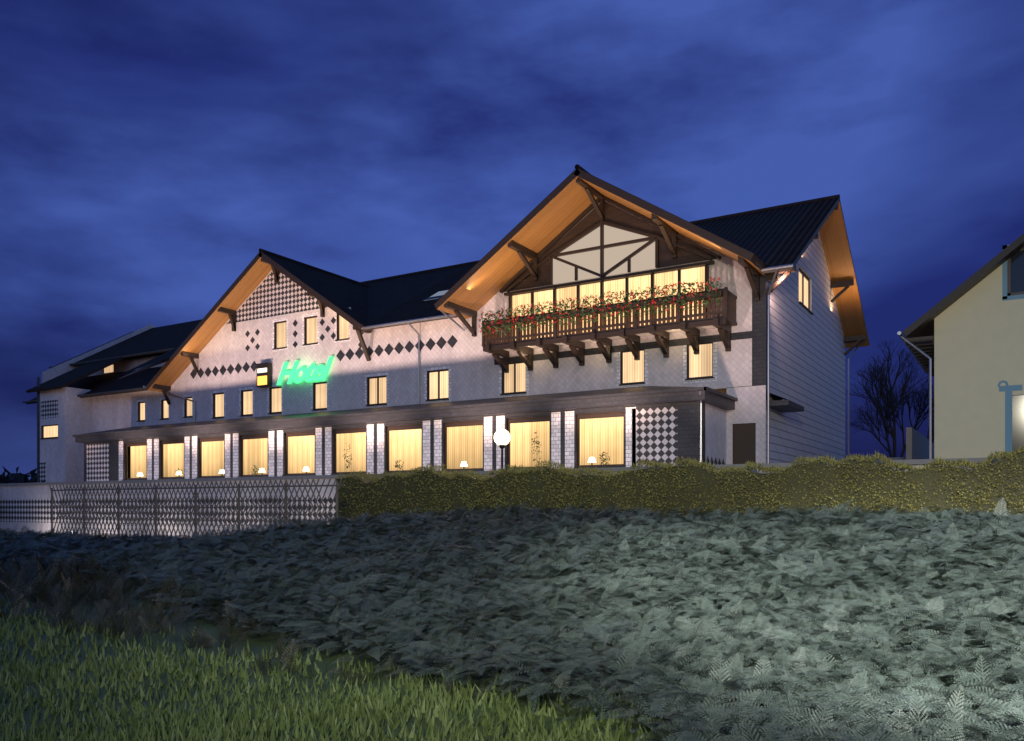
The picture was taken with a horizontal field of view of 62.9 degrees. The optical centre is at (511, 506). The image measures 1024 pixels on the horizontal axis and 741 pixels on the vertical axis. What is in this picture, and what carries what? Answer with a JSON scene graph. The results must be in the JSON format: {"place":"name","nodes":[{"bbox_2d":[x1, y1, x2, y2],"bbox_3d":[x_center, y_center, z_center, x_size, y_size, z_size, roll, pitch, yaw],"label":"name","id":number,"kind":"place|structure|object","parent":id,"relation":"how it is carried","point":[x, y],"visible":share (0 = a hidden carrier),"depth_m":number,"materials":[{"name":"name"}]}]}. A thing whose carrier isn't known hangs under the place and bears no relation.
{"place":"outdoors","nodes":[
{"label":"outdoors","id":0,"kind":"place"},
{"bbox_2d":[0,457,1005,538],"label":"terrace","id":1,"kind":"structure","parent":0,"point":[27,506],"depth_m":40.66,"materials":[{"name":"stone"}]},
{"bbox_2d":[23,200,844,482],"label":"hotel walls","id":2,"kind":"structure","parent":1,"relation":"on","point":[280,323],"depth_m":40.99,"materials":[{"name":"white paint"}]},
{"bbox_2d":[277,356,332,384],"bbox_3d":[-11.662,-7.589,46.952,4.313,1.265,0.116,0,0,31],"label":"hotel sign","id":3,"kind":"object","parent":2,"relation":"attached to","point":[310,368],"visible":1,"depth_m":46.86,"materials":[{"name":"green plastic"}]},
{"bbox_2d":[26,164,839,433],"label":"roof","id":4,"kind":"structure","parent":2,"relation":"on","point":[778,235],"depth_m":46.68,"materials":[{"name":"black tile"}]},
{"bbox_2d":[26,169,869,404],"bbox_3d":[-8.627,-10.755,54.096,55.850,8.710,22.119,0,0,31],"label":"roof timber framing","id":5,"kind":"object","parent":2,"relation":"attached to","point":[527,250],"visible":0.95,"depth_m":37.67,"materials":[{"name":"brown wood"}]},
{"bbox_2d":[175,278,722,475],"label":"potted plants","id":6,"kind":"object","parent":2,"relation":"attached to","point":[684,290],"visible":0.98,"depth_m":35.70,"materials":[{"name":"plant"}]},
{"bbox_2d":[143,264,857,462],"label":"hotel gutters","id":7,"kind":"object","parent":2,"relation":"attached to","point":[449,316],"visible":0.73,"depth_m":33.58,"materials":[{"name":"metal"}]},
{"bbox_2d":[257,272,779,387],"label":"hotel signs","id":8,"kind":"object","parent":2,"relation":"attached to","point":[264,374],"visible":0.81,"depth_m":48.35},
{"bbox_2d":[479,276,720,333],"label":"balcony flowers","id":9,"kind":"object","parent":2,"relation":"attached to","point":[647,294],"visible":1,"depth_m":35.39,"materials":[{"name":"red plant"}]},
{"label":"window sills","id":10,"kind":"object","parent":2,"relation":"attached to","visible":0},
{"bbox_2d":[137,457,595,477],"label":"table lamps","id":11,"kind":"object","parent":10,"relation":"on","point":[463,464],"visible":0.81,"depth_m":42.81,"materials":[{"name":"white metal"}]},
{"bbox_2d":[494,429,509,467],"bbox_3d":[-0.361,-2.050,30.589,0.600,1.540,0.600,0,0,31],"label":"globe lamp post","id":12,"kind":"object","parent":1,"relation":"on","point":[502,438],"visible":0.86,"depth_m":30.41,"materials":[{"name":"white glass"}]},
{"bbox_2d":[846,338,933,457],"bbox_3d":[23.970,-4.964,53.096,6.407,11.335,6.862,0,0,-14],"label":"bare tree","id":13,"kind":"object","parent":1,"relation":"on","point":[881,380],"visible":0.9,"depth_m":52.52,"materials":[{"name":"black plant"}]},
{"bbox_2d":[873,427,933,460],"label":"wall","id":14,"kind":"structure","parent":1,"relation":"on","point":[917,444],"depth_m":41.31,"materials":[{"name":"concrete"}]},
{"bbox_2d":[897,234,1023,458],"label":"neighbour house","id":15,"kind":"structure","parent":1,"relation":"on","point":[963,342],"depth_m":29.86,"materials":[{"name":"beige paint"}]},
{"bbox_2d":[0,528,1023,740],"bbox_3d":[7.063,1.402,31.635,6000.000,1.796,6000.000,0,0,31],"label":"ground","id":16,"kind":"structure","parent":0,"point":[210,628],"depth_m":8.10,"materials":[{"name":"green plant"}]},
{"bbox_2d":[0,467,44,483],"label":"distant trees","id":17,"kind":"object","parent":16,"relation":"on","point":[16,477],"visible":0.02,"depth_m":264.68,"materials":[{"name":"black plant"}]},
{"bbox_2d":[49,478,344,541],"bbox_3d":[-18.721,0.560,35.081,28.443,3.081,3.181,0,0,31],"label":"lattice fence","id":18,"kind":"object","parent":16,"relation":"on","point":[195,496],"visible":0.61,"depth_m":33.47,"materials":[{"name":"grey wood"}]},
{"bbox_2d":[0,507,844,696],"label":"dark shrub","id":19,"kind":"object","parent":16,"relation":"on","point":[12,574],"visible":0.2,"depth_m":12.05,"materials":[{"name":"green plant"}]},
{"bbox_2d":[0,499,1023,740],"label":"ground cover plants","id":20,"kind":"object","parent":16,"relation":"on","point":[507,530],"visible":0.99,"depth_m":10.37,"materials":[{"name":"plant"}]},
{"bbox_2d":[335,445,1023,521],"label":"hedge plants","id":21,"kind":"object","parent":16,"relation":"on","point":[869,483],"visible":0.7,"depth_m":25.18,"materials":[{"name":"green plant"}]},
{"bbox_2d":[927,410,933,442],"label":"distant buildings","id":22,"kind":"structure","parent":16,"relation":"on","point":[932,428],"depth_m":78.22,"materials":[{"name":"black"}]},
{"bbox_2d":[0,0,1023,479],"label":"sky","id":23,"kind":"structure","parent":0,"point":[150,150],"materials":[{"name":"blue"}]}
]}

